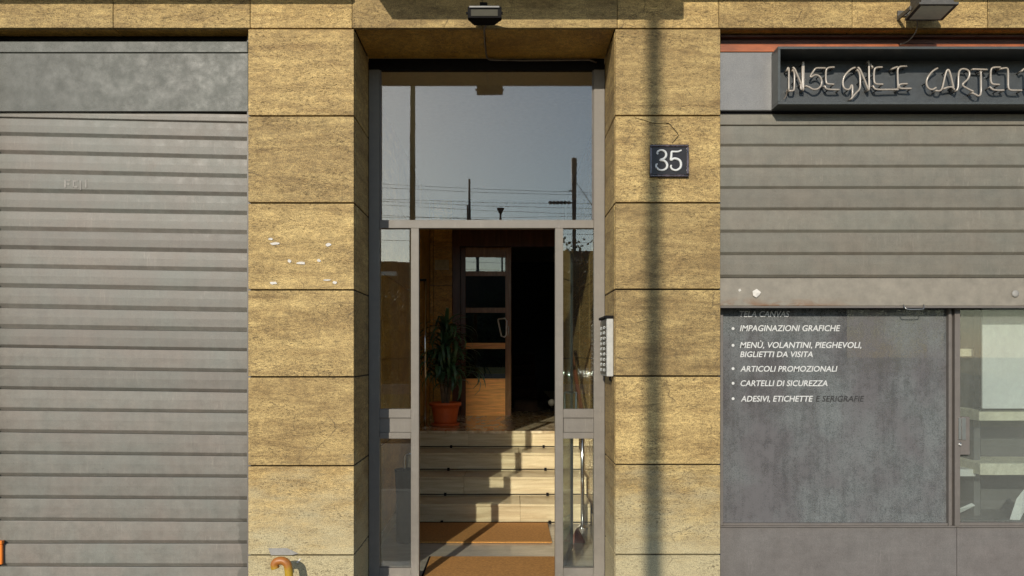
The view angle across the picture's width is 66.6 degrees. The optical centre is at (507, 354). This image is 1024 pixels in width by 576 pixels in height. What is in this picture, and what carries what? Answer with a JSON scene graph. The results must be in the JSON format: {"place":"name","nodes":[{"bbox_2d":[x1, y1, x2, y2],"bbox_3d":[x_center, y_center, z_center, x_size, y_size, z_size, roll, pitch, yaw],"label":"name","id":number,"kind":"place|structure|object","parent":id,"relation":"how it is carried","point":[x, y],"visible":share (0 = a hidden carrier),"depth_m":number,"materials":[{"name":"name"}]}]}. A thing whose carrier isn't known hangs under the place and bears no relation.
{"place":"outdoors","nodes":[
{"label":"outdoors","id":0,"kind":"place"},
{"bbox_2d":[381,107,429,544],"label":"lobby wall","id":1,"kind":"structure","parent":0,"point":[404,196],"depth_m":7.33,"materials":[{"name":"brown stone"}]},
{"bbox_2d":[360,42,610,261],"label":"ceiling","id":2,"kind":"structure","parent":0,"point":[493,135],"depth_m":7.17,"materials":[{"name":"paint"}]},
{"bbox_2d":[381,519,592,575],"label":"lobby floor","id":3,"kind":"structure","parent":0,"point":[394,552],"depth_m":6.19,"materials":[{"name":"grey stone"}]},
{"bbox_2d":[394,467,410,543],"bbox_3d":[-0.835,1.258,6.480,0.210,0.600,0.210,0,0,0],"label":"umbrella stand","id":4,"kind":"object","parent":3,"relation":"on","point":[403,503],"visible":0.67,"depth_m":6.40,"materials":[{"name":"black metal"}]},
{"bbox_2d":[403,453,410,470],"bbox_3d":[-0.822,1.168,6.476,0.092,0.704,0.068,0,0,0],"label":"umbrella","id":5,"kind":"object","parent":4,"relation":"in","point":[404,456],"visible":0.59,"depth_m":6.45,"materials":[{"name":"black metal"}]},
{"bbox_2d":[420,523,551,542],"bbox_3d":[-0.245,1.551,6.777,1.230,0.014,0.735,0,0,0],"label":"doormat","id":6,"kind":"object","parent":3,"relation":"on","point":[484,532],"visible":0.76,"depth_m":6.70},
{"bbox_2d":[396,428,590,523],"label":"marble staircase","id":7,"kind":"structure","parent":3,"relation":"on","point":[487,475],"depth_m":7.58,"materials":[{"name":"beige stone"}]},
{"bbox_2d":[573,351,587,528],"bbox_3d":[0.675,0.686,8.129,0.100,1.743,2.383,0,0,0],"label":"handrail","id":8,"kind":"object","parent":3,"relation":"on","point":[580,404],"visible":0.42,"depth_m":6.98,"materials":[{"name":"silver metal"}]},
{"bbox_2d":[420,391,554,428],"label":"landing floor","id":9,"kind":"structure","parent":0,"point":[543,416],"depth_m":9.82,"materials":[{"name":"brown stone"}]},
{"bbox_2d":[420,279,428,427],"bbox_3d":[-0.951,-0.014,8.780,0.146,1.673,0.090,0,0,20],"label":"chrome pole","id":10,"kind":"object","parent":9,"relation":"on","point":[425,350],"visible":0.92,"depth_m":8.75,"materials":[{"name":"metal"}]},
{"bbox_2d":[430,200,452,415],"bbox_3d":[-0.881,-0.616,10.430,0.298,2.879,0.120,0,0,0],"label":"stone partition","id":11,"kind":"object","parent":9,"relation":"on","point":[441,281],"visible":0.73,"depth_m":10.37,"materials":[{"name":"brown stone"}]},
{"bbox_2d":[435,260,448,269],"bbox_3d":[-0.869,-1.190,10.366,0.192,0.135,0.004,0,0,0],"label":"notice","id":12,"kind":"object","parent":11,"relation":"attached to","point":[441,264],"visible":1,"depth_m":10.36,"materials":[{"name":"paper"}]},
{"bbox_2d":[420,307,485,426],"bbox_3d":[-0.706,0.151,8.995,0.930,1.346,0.855,0,0,0],"label":"potted plant","id":13,"kind":"object","parent":9,"relation":"on","point":[445,409],"visible":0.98,"depth_m":8.89,"materials":[{"name":"green plant"}]},
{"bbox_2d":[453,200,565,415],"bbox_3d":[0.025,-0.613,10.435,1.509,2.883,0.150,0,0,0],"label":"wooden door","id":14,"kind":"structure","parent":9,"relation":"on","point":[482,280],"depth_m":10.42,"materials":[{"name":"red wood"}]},
{"bbox_2d":[513,354,537,410],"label":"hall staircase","id":15,"kind":"structure","parent":9,"relation":"on","point":[524,389],"depth_m":11.82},
{"bbox_2d":[429,250,554,410],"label":"hall wall","id":16,"kind":"structure","parent":0,"point":[532,307],"depth_m":17.42,"materials":[{"name":"black paint"}]},
{"bbox_2d":[573,528,584,542],"bbox_3d":[0.588,1.500,6.470,0.115,0.115,0.100,0,0,0],"label":"door wedge","id":17,"kind":"object","parent":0,"point":[577,537],"depth_m":6.43,"materials":[{"name":"rubber"}]},
{"bbox_2d":[566,134,592,525],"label":"lobby wall","id":18,"kind":"structure","parent":0,"point":[579,207],"depth_m":7.88,"materials":[{"name":"stone"}]},
{"bbox_2d":[718,308,1023,575],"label":"shop window","id":19,"kind":"structure","parent":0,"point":[842,441],"depth_m":4.99,"materials":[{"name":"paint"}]},
{"bbox_2d":[1010,490,1023,519],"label":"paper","id":20,"kind":"object","parent":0,"point":[1017,511],"visible":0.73,"depth_m":5.18,"materials":[{"name":"white paper"}]},
{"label":"pavement","id":21,"kind":"structure","parent":0,"visible":0},
{"bbox_2d":[270,556,292,575],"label":"bent pipe","id":22,"kind":"object","parent":21,"relation":"on","point":[285,562],"visible":1,"depth_m":4.64,"materials":[{"name":"orange paint"}]},
{"bbox_2d":[248,29,368,575],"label":"stone pillar","id":23,"kind":"structure","parent":21,"relation":"on","point":[308,325],"depth_m":4.82,"materials":[{"name":"stone"}]},
{"bbox_2d":[268,548,297,554],"bbox_3d":[-1.384,1.222,4.817,0.189,0.045,0.003,0,0,0],"label":"tape strip","id":24,"kind":"object","parent":23,"relation":"attached to","point":[280,551],"visible":1,"depth_m":4.82,"materials":[{"name":"white paper"}]},
{"bbox_2d":[604,29,719,575],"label":"stone pillar","id":25,"kind":"structure","parent":21,"relation":"on","point":[662,388],"depth_m":4.82,"materials":[{"name":"stone"}]},
{"bbox_2d":[599,315,613,381],"bbox_3d":[0.640,-0.033,5.055,0.054,0.418,0.346,0,0,0],"label":"intercom","id":26,"kind":"object","parent":25,"relation":"attached to","point":[606,345],"visible":1,"depth_m":4.91,"materials":[{"name":"white metal"}]},
{"bbox_2d":[650,144,688,176],"bbox_3d":[1.000,-1.193,4.805,0.241,0.200,0.026,0,0,0],"label":"number plate","id":27,"kind":"object","parent":25,"relation":"attached to","point":[669,160],"visible":1,"depth_m":4.80,"materials":[{"name":"black ceramic"}]},
{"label":"recess floor","id":28,"kind":"structure","parent":21,"relation":"on","visible":0},
{"bbox_2d":[422,556,430,575],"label":"mat border","id":29,"kind":"object","parent":28,"relation":"on","point":[426,566],"visible":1,"depth_m":5.68,"materials":[{"name":"black rubber"}]},
{"bbox_2d":[424,556,554,575],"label":"doormat","id":30,"kind":"object","parent":28,"relation":"on","point":[490,565],"visible":1,"depth_m":5.66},
{"bbox_3d":[-3.856,-0.206,4.970,1.205,3.612,0.300,0,0,0],"label":"stone pillar","id":31,"kind":"object","parent":21,"relation":"on","visible":0},
{"bbox_2d":[0,540,3,564],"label":"plastic box","id":32,"kind":"object","parent":31,"relation":"attached to","point":[1,551],"visible":1,"depth_m":4.91,"materials":[{"name":"orange plastic"}]},
{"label":"ground","id":33,"kind":"structure","parent":0,"visible":0},
{"bbox_2d":[543,252,554,399],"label":"building","id":34,"kind":"structure","parent":33,"relation":"on","point":[550,394],"depth_m":17.62,"materials":[{"name":"paint"}]},
{"bbox_2d":[0,35,250,575],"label":"roller shutter","id":35,"kind":"object","parent":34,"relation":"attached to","point":[153,216],"visible":0.96,"depth_m":4.93,"materials":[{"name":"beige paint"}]},
{"bbox_2d":[64,180,86,189],"bbox_3d":[-2.735,-1.073,4.933,0.142,0.064,0.003,0,0,0],"label":"sticker residue","id":36,"kind":"object","parent":35,"relation":"attached to","point":[65,183],"visible":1,"depth_m":4.93},
{"bbox_2d":[12,268,245,476],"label":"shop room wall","id":37,"kind":"structure","parent":34,"relation":"attached to","point":[131,370],"depth_m":5.12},
{"bbox_2d":[369,59,604,575],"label":"door frame","id":38,"kind":"object","parent":34,"relation":"attached to","point":[404,423],"visible":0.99,"depth_m":5.32,"materials":[{"name":"grey metal"}]},
{"bbox_2d":[548,237,576,565],"bbox_3d":[0.411,0.352,5.818,0.129,2.385,0.870,0,0,14],"label":"glass door leaf","id":39,"kind":"object","parent":38,"relation":"attached to","point":[568,392],"visible":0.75,"depth_m":5.91,"materials":[{"name":"glass"}]},
{"bbox_2d":[0,0,1023,57],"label":"stone lintel","id":40,"kind":"structure","parent":34,"relation":"attached to","point":[520,29],"depth_m":4.82,"materials":[{"name":"stone"}]},
{"bbox_2d":[0,37,247,113],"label":"shutter fascia","id":41,"kind":"structure","parent":40,"relation":"attached to","point":[203,75],"depth_m":4.91,"materials":[{"name":"grey metal"}]},
{"bbox_2d":[466,2,502,24],"bbox_3d":[-0.137,-2.084,4.728,0.220,0.149,0.180,0,0,0],"label":"floodlight","id":42,"kind":"object","parent":40,"relation":"attached to","point":[483,13],"visible":1,"depth_m":4.65,"materials":[{"name":"black metal"}]},
{"bbox_2d":[483,25,596,62],"bbox_3d":[0.120,-2.014,5.213,0.912,0.068,0.427,0,0,-35],"label":"cable","id":43,"kind":"object","parent":40,"relation":"attached to","point":[531,60],"visible":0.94,"depth_m":5.30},
{"bbox_2d":[720,53,1023,113],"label":"shutter fascia","id":44,"kind":"structure","parent":40,"relation":"attached to","point":[745,83],"depth_m":4.85,"materials":[{"name":"silver metal"}]},
{"bbox_2d":[718,114,1023,309],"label":"roller shutter","id":45,"kind":"object","parent":44,"relation":"attached to","point":[906,211],"visible":0.93,"depth_m":4.88,"materials":[{"name":"paint"}]},
{"bbox_2d":[753,289,760,296],"bbox_3d":[1.559,-0.381,4.864,0.054,0.056,0.009,0,0,0],"label":"torn label","id":46,"kind":"object","parent":45,"relation":"attached to","point":[756,292],"visible":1,"depth_m":4.86,"materials":[{"name":"paper"}]},
{"bbox_2d":[771,46,1023,110],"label":"sign box","id":47,"kind":"object","parent":44,"relation":"attached to","point":[897,78],"visible":1,"depth_m":4.92,"materials":[{"name":"grey paint"}]},
{"bbox_2d":[720,35,1023,52],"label":"rolled-up awning","id":48,"kind":"structure","parent":40,"relation":"attached to","point":[750,43],"depth_m":4.93,"materials":[{"name":"orange fabric"}]},
{"bbox_2d":[897,0,958,20],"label":"floodlight","id":49,"kind":"object","parent":40,"relation":"attached to","point":[928,10],"visible":1,"depth_m":4.63,"materials":[{"name":"grey metal"}]},
{"bbox_2d":[900,21,917,44],"bbox_3d":[2.501,-1.990,4.824,0.042,0.099,0.147,0,0,-12],"label":"cable","id":50,"kind":"object","parent":49,"relation":"hanging from","point":[913,35],"visible":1,"depth_m":4.82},
{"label":"shop floor","id":51,"kind":"structure","parent":0,"visible":0},
{"bbox_2d":[749,316,923,402],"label":"shop room wall","id":52,"kind":"structure","parent":51,"relation":"on","point":[847,328],"depth_m":7.42,"materials":[{"name":"grey paint"}]},
{"bbox_2d":[960,308,1023,515],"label":"shelf unit","id":53,"kind":"object","parent":52,"relation":"on","point":[994,460],"visible":0.41,"depth_m":5.41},
{"bbox_2d":[960,349,974,355],"bbox_3d":[3.132,-0.011,5.420,0.128,0.051,0.200,0,0,0],"label":"shelf","id":54,"kind":"object","parent":53,"relation":"attached to","point":[966,352],"visible":0.29,"depth_m":5.32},
{"bbox_2d":[960,466,975,475],"bbox_3d":[3.090,0.799,5.340,0.129,0.047,0.200,0,0,0],"label":"box edge","id":55,"kind":"object","parent":53,"relation":"on","point":[964,471],"visible":0.29,"depth_m":5.24,"materials":[{"name":"white cardboard"}]},
{"bbox_2d":[960,509,1023,520],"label":"floor shelf","id":56,"kind":"object","parent":53,"relation":"attached to","point":[995,514],"depth_m":5.29,"materials":[{"name":"grey"}]},
{"bbox_2d":[960,503,974,512],"bbox_3d":[3.076,1.033,5.215,0.163,0.078,0.070,0,0,0],"label":"paper","id":57,"kind":"object","parent":56,"relation":"on","point":[966,507],"visible":0.79,"depth_m":5.19,"materials":[{"name":"white paper"}]},
{"bbox_2d":[981,308,1023,408],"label":"white board","id":58,"kind":"object","parent":52,"relation":"attached to","point":[1002,358],"visible":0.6,"depth_m":5.10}
]}

